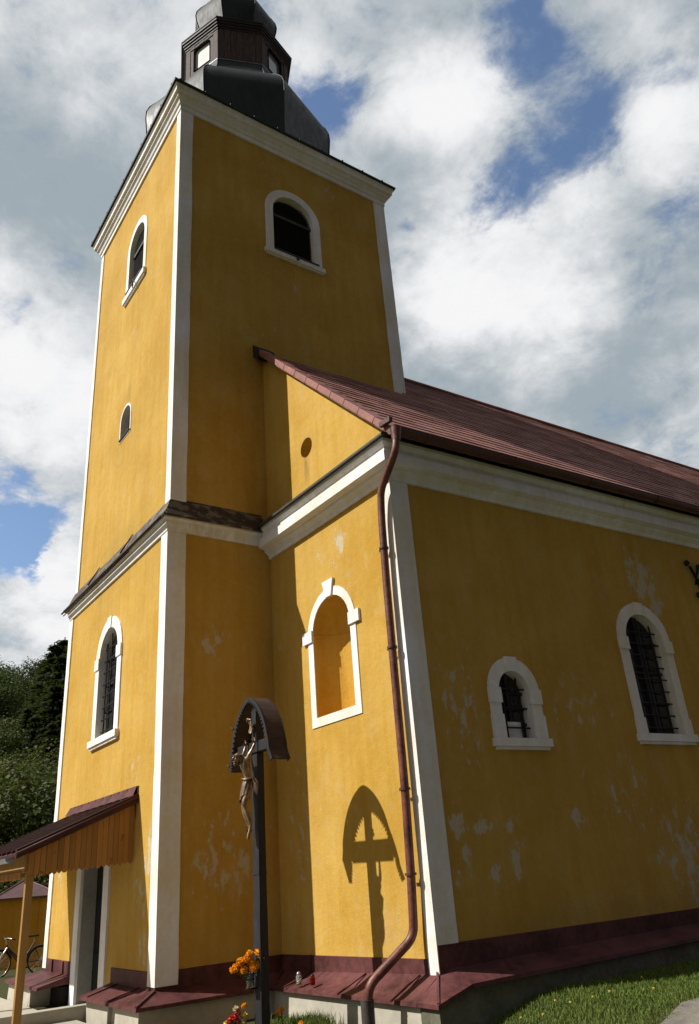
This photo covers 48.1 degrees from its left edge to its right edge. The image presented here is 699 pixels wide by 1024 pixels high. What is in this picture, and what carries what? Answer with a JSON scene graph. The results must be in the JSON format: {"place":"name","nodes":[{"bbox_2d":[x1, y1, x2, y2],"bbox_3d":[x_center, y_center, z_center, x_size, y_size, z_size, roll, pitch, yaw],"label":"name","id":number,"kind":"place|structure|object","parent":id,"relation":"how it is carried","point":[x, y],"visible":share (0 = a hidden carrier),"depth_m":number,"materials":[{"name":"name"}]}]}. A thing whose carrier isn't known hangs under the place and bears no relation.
{"place":"outdoors","nodes":[
{"label":"outdoors","id":0,"kind":"place"},
{"bbox_2d":[0,998,85,1023],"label":"pavement","id":1,"kind":"structure","parent":0,"point":[53,1015],"depth_m":11.75,"materials":[{"name":"concrete"}]},
{"bbox_2d":[52,1020,86,1023],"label":"footpath","id":2,"kind":"structure","parent":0,"point":[72,1022],"depth_m":11.55,"materials":[{"name":"concrete"}]},
{"bbox_2d":[0,720,698,1023],"bbox_3d":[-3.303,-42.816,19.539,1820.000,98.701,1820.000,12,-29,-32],"label":"ground","id":3,"kind":"structure","parent":0,"point":[4,987],"depth_m":9.01,"materials":[{"name":"plant"}]},
{"bbox_2d":[0,669,25,727],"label":"broadleaf tree","id":4,"kind":"object","parent":3,"relation":"on","point":[6,708],"visible":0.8,"depth_m":87.45,"materials":[{"name":"green plant"}]},
{"bbox_2d":[0,658,29,717],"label":"broadleaf tree","id":5,"kind":"object","parent":3,"relation":"on","point":[8,668],"visible":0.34,"depth_m":98.10,"materials":[{"name":"green plant"}]},
{"bbox_2d":[0,713,30,760],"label":"broadleaf tree","id":6,"kind":"object","parent":3,"relation":"on","point":[8,745],"visible":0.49,"depth_m":64.73,"materials":[{"name":"green plant"}]},
{"bbox_2d":[0,711,35,754],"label":"broadleaf tree","id":7,"kind":"object","parent":3,"relation":"on","point":[7,725],"visible":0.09,"depth_m":71.98,"materials":[{"name":"green plant"}]},
{"bbox_2d":[3,666,32,704],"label":"broadleaf tree","id":8,"kind":"object","parent":3,"relation":"on","point":[25,686],"visible":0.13,"depth_m":118.63,"materials":[{"name":"green plant"}]},
{"bbox_2d":[0,934,43,976],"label":"bicycle","id":9,"kind":"object","parent":3,"relation":"on","point":[8,951],"visible":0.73,"depth_m":23.32,"materials":[{"name":"black metal"}]},
{"bbox_2d":[12,706,32,762],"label":"conifer tree","id":10,"kind":"object","parent":3,"relation":"on","point":[23,722],"visible":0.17,"depth_m":70.97,"materials":[{"name":"green plant"}]},
{"bbox_2d":[12,673,32,703],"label":"broadleaf tree","id":11,"kind":"object","parent":3,"relation":"on","point":[25,680],"visible":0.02,"depth_m":129.10,"materials":[{"name":"green plant"}]},
{"bbox_2d":[0,879,48,969],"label":"outbuilding","id":12,"kind":"structure","parent":3,"relation":"on","point":[11,899],"depth_m":26.17,"materials":[{"name":"paint"}]},
{"bbox_2d":[0,874,49,892],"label":"broadleaf tree","id":13,"kind":"object","parent":3,"relation":"on","point":[43,879],"visible":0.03,"depth_m":29.58,"materials":[{"name":"green plant"}]},
{"bbox_2d":[15,684,38,724],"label":"conifer tree","id":14,"kind":"object","parent":3,"relation":"on","point":[29,696],"visible":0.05,"depth_m":78.93,"materials":[{"name":"green plant"}]},
{"bbox_2d":[0,759,55,889],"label":"broadleaf tree","id":15,"kind":"object","parent":3,"relation":"on","point":[21,787],"visible":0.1,"depth_m":35.74,"materials":[{"name":"green plant"}]},
{"bbox_2d":[0,761,57,827],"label":"broadleaf tree","id":16,"kind":"object","parent":3,"relation":"on","point":[10,780],"visible":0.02,"depth_m":42.01,"materials":[{"name":"green plant"}]},
{"bbox_2d":[0,753,58,890],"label":"broadleaf tree","id":17,"kind":"object","parent":3,"relation":"on","point":[37,818],"visible":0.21,"depth_m":35.17,"materials":[{"name":"green plant"}]},
{"bbox_2d":[0,738,59,787],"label":"broadleaf tree","id":18,"kind":"object","parent":3,"relation":"on","point":[40,757],"visible":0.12,"depth_m":51.76,"materials":[{"name":"green plant"}]},
{"bbox_2d":[16,714,43,761],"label":"conifer tree","id":19,"kind":"object","parent":3,"relation":"on","point":[34,725],"visible":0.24,"depth_m":63.72,"materials":[{"name":"green plant"}]},
{"bbox_2d":[14,655,46,683],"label":"broadleaf tree","id":20,"kind":"object","parent":3,"relation":"on","point":[31,669],"visible":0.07,"depth_m":139.34,"materials":[{"name":"green plant"}]},
{"bbox_2d":[22,665,46,721],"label":"conifer tree","id":21,"kind":"object","parent":3,"relation":"on","point":[41,672],"visible":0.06,"depth_m":77.00,"materials":[{"name":"green plant"}]},
{"bbox_2d":[25,665,43,703],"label":"conifer tree","id":22,"kind":"object","parent":3,"relation":"on","point":[40,667],"visible":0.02,"depth_m":89.14,"materials":[{"name":"green plant"}]},
{"bbox_2d":[28,692,50,743],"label":"conifer tree","id":23,"kind":"object","parent":3,"relation":"on","point":[45,700],"visible":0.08,"depth_m":69.59,"materials":[{"name":"green plant"}]},
{"bbox_2d":[17,642,62,718],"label":"conifer tree","id":24,"kind":"object","parent":3,"relation":"on","point":[54,649],"visible":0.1,"depth_m":86.44,"materials":[{"name":"green plant"}]},
{"bbox_2d":[27,725,53,774],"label":"conifer tree","id":25,"kind":"object","parent":3,"relation":"on","point":[42,735],"visible":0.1,"depth_m":60.19,"materials":[{"name":"green plant"}]},
{"bbox_2d":[21,683,63,758],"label":"conifer tree","id":26,"kind":"object","parent":3,"relation":"on","point":[54,703],"visible":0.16,"depth_m":68.72,"materials":[{"name":"green plant"}]},
{"bbox_2d":[18,652,66,751],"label":"conifer tree","id":27,"kind":"object","parent":3,"relation":"on","point":[60,670],"visible":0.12,"depth_m":74.82,"materials":[{"name":"green plant"}]},
{"bbox_2d":[26,654,58,720],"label":"conifer tree","id":28,"kind":"object","parent":3,"relation":"on","point":[47,668],"visible":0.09,"depth_m":76.59,"materials":[{"name":"green plant"}]},
{"bbox_2d":[33,721,60,780],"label":"conifer tree","id":29,"kind":"object","parent":3,"relation":"on","point":[52,733],"visible":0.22,"depth_m":59.22,"materials":[{"name":"green plant"}]},
{"bbox_2d":[44,678,64,725],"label":"conifer tree","id":30,"kind":"object","parent":3,"relation":"on","point":[61,681],"visible":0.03,"depth_m":70.83,"materials":[{"name":"green plant"}]},
{"bbox_2d":[45,637,67,662],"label":"conifer tree","id":31,"kind":"object","parent":3,"relation":"on","point":[63,643],"visible":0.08,"depth_m":88.39,"materials":[{"name":"green plant"}]},
{"bbox_2d":[53,714,61,758],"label":"conifer tree","id":32,"kind":"object","parent":3,"relation":"on","point":[59,717],"visible":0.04,"depth_m":62.23,"materials":[{"name":"green plant"}]},
{"bbox_2d":[227,1016,233,1023],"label":"cut flower","id":33,"kind":"object","parent":3,"relation":"on","point":[230,1019],"visible":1,"depth_m":9.76,"materials":[{"name":"red plant"}]},
{"bbox_2d":[232,1014,238,1023],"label":"cut flower","id":34,"kind":"object","parent":3,"relation":"on","point":[234,1016],"visible":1,"depth_m":9.78,"materials":[{"name":"red plant"}]},
{"bbox_2d":[233,1005,239,1021],"bbox_3d":[-1.407,6.369,9.774,0.093,0.373,0.094,12,-29,-32],"label":"cut flower","id":35,"kind":"object","parent":3,"relation":"on","point":[235,1007],"visible":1,"depth_m":9.82,"materials":[{"name":"beige plant"}]},
{"bbox_2d":[234,1009,240,1020],"bbox_3d":[-1.389,6.384,9.767,0.086,0.337,0.097,12,-29,-32],"label":"cut flower","id":36,"kind":"object","parent":3,"relation":"on","point":[238,1012],"visible":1,"depth_m":9.81,"materials":[{"name":"red plant"}]},
{"bbox_2d":[240,1003,246,1017],"bbox_3d":[-1.337,6.364,9.802,0.126,0.397,0.079,-15,-27,23],"label":"cut flower","id":37,"kind":"object","parent":3,"relation":"on","point":[244,1005],"visible":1,"depth_m":9.84,"materials":[{"name":"orange plant"}]},
{"bbox_2d":[241,1012,247,1018],"bbox_3d":[-1.323,6.399,9.763,0.132,0.299,0.095,12,-29,-32],"label":"cut flower","id":38,"kind":"object","parent":3,"relation":"on","point":[244,1015],"visible":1,"depth_m":9.80,"materials":[{"name":"yellow plant"}]},
{"bbox_2d":[227,697,290,1023],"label":"wayside crucifix","id":39,"kind":"object","parent":3,"relation":"on","point":[257,718],"visible":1,"depth_m":10.72,"materials":[{"name":"black wood"}]},
{"bbox_2d":[245,972,257,989],"bbox_3d":[-1.244,5.929,9.914,0.149,0.178,0.114,12,-29,-32],"label":"glass vase","id":40,"kind":"object","parent":39,"relation":"attached to","point":[249,982],"visible":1,"depth_m":9.87,"materials":[{"name":"clear glass"}]},
{"bbox_2d":[229,964,245,980],"bbox_3d":[-1.403,5.856,9.918,0.238,0.259,0.139,12,-29,-32],"label":"marigold","id":41,"kind":"object","parent":40,"relation":"in","point":[234,968],"visible":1,"depth_m":9.90,"materials":[{"name":"orange plant"}]},
{"bbox_2d":[236,957,243,966],"bbox_3d":[-1.336,5.810,9.912,0.203,0.326,0.111,12,-29,-32],"label":"marigold","id":42,"kind":"object","parent":40,"relation":"in","point":[239,961],"visible":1,"depth_m":9.91,"materials":[{"name":"orange plant"}]},
{"bbox_2d":[240,966,247,975],"bbox_3d":[-1.316,5.847,9.880,0.133,0.229,0.106,12,-29,-32],"label":"marigold","id":43,"kind":"object","parent":40,"relation":"in","point":[244,970],"visible":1,"depth_m":9.88,"materials":[{"name":"orange plant"}]},
{"bbox_2d":[243,955,250,972],"bbox_3d":[-1.296,5.796,9.913,0.117,0.345,0.109,12,-29,-32],"label":"marigold","id":44,"kind":"object","parent":40,"relation":"in","point":[246,959],"visible":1,"depth_m":9.94,"materials":[{"name":"orange plant"}]},
{"bbox_2d":[245,950,253,957],"bbox_3d":[-1.267,5.775,9.942,0.107,0.401,0.116,12,-29,-32],"label":"marigold","id":45,"kind":"object","parent":40,"relation":"in","point":[250,953],"visible":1,"depth_m":9.98,"materials":[{"name":"orange plant"}]},
{"bbox_2d":[247,958,255,972],"bbox_3d":[-1.238,5.817,9.921,0.110,0.304,0.111,12,-29,-32],"label":"marigold","id":46,"kind":"object","parent":40,"relation":"in","point":[252,961],"visible":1,"depth_m":9.94,"materials":[{"name":"orange plant"}]},
{"bbox_2d":[249,963,257,976],"bbox_3d":[-1.212,5.834,9.899,0.125,0.252,0.121,12,-29,-32],"label":"marigold","id":47,"kind":"object","parent":40,"relation":"in","point":[253,968],"visible":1,"depth_m":9.90,"materials":[{"name":"orange plant"}]},
{"bbox_2d":[254,948,258,960],"bbox_3d":[-1.180,5.773,9.972,0.171,0.420,0.109,-6,-25,4],"label":"marigold","id":48,"kind":"object","parent":40,"relation":"in","point":[256,951],"visible":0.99,"depth_m":10.01,"materials":[{"name":"orange plant"}]},
{"bbox_2d":[275,1010,280,1023],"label":"garden marigold","id":49,"kind":"object","parent":3,"relation":"on","point":[278,1013],"visible":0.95,"depth_m":9.88,"materials":[{"name":"orange plant"}]},
{"bbox_2d":[278,1005,284,1023],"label":"garden marigold","id":50,"kind":"object","parent":3,"relation":"on","point":[281,1009],"visible":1,"depth_m":9.82,"materials":[{"name":"orange plant"}]},
{"bbox_2d":[0,0,698,1023],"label":"church","id":51,"kind":"structure","parent":3,"relation":"on","point":[452,636],"depth_m":13.03,"materials":[{"name":"paint"}]},
{"bbox_2d":[87,615,122,750],"bbox_3d":[-4.597,3.215,15.090,0.266,2.471,1.586,12,-29,-32],"label":"window","id":52,"kind":"structure","parent":51,"relation":"in","point":[108,663],"depth_m":15.23,"materials":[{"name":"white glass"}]},
{"bbox_2d":[118,403,131,444],"bbox_3d":[-4.923,-2.012,17.508,0.221,0.851,0.715,12,-29,-32],"label":"slit window","id":53,"kind":"structure","parent":51,"relation":"in","point":[125,423],"depth_m":17.71,"materials":[{"name":"grey glass"}]},
{"bbox_2d":[122,215,147,307],"bbox_3d":[-5.217,-6.287,19.284,0.348,2.253,1.443,12,-29,-32],"label":"window","id":54,"kind":"structure","parent":51,"relation":"in","point":[136,263],"depth_m":19.51,"materials":[{"name":"white paint"}]},
{"bbox_2d":[265,190,325,275],"bbox_3d":[-1.384,-6.839,18.978,1.625,2.275,0.279,12,-29,-32],"label":"window","id":55,"kind":"structure","parent":51,"relation":"in","point":[292,227],"depth_m":19.07,"materials":[{"name":"black glass"}]},
{"bbox_2d":[296,971,301,984],"bbox_3d":[-0.709,6.515,10.962,0.085,0.162,0.085,12,-29,-32],"label":"grave lantern","id":56,"kind":"object","parent":51,"relation":"on","point":[298,978],"visible":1,"depth_m":10.93,"materials":[{"name":"clear glass"}]},
{"bbox_2d":[310,974,314,984],"bbox_3d":[-0.509,6.413,10.760,0.074,0.136,0.074,12,-29,-32],"label":"grave lantern","id":57,"kind":"object","parent":51,"relation":"on","point":[312,979],"visible":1,"depth_m":10.73,"materials":[{"name":"red glass"}]},
{"bbox_2d":[487,656,553,750],"bbox_3d":[2.440,2.852,11.689,1.115,1.369,0.266,11,-29,-30],"label":"window","id":58,"kind":"structure","parent":51,"relation":"in","point":[518,721],"depth_m":11.70,"materials":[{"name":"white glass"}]},
{"bbox_2d":[616,602,698,744],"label":"window","id":59,"kind":"structure","parent":51,"relation":"in","point":[661,717],"depth_m":13.66,"materials":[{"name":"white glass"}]},
{"bbox_2d":[0,0,698,677],"label":"sky","id":60,"kind":"structure","parent":0,"point":[540,158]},
{"bbox_2d":[270,956,698,1023],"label":"grass","id":61,"kind":"structure","parent":0,"point":[614,985],"depth_m":9.04,"materials":[{"name":"green plant"}]},
{"bbox_2d":[661,998,698,1023],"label":"path","id":62,"kind":"structure","parent":0,"point":[686,1012],"depth_m":7.88,"materials":[{"name":"beige concrete"}]}
]}

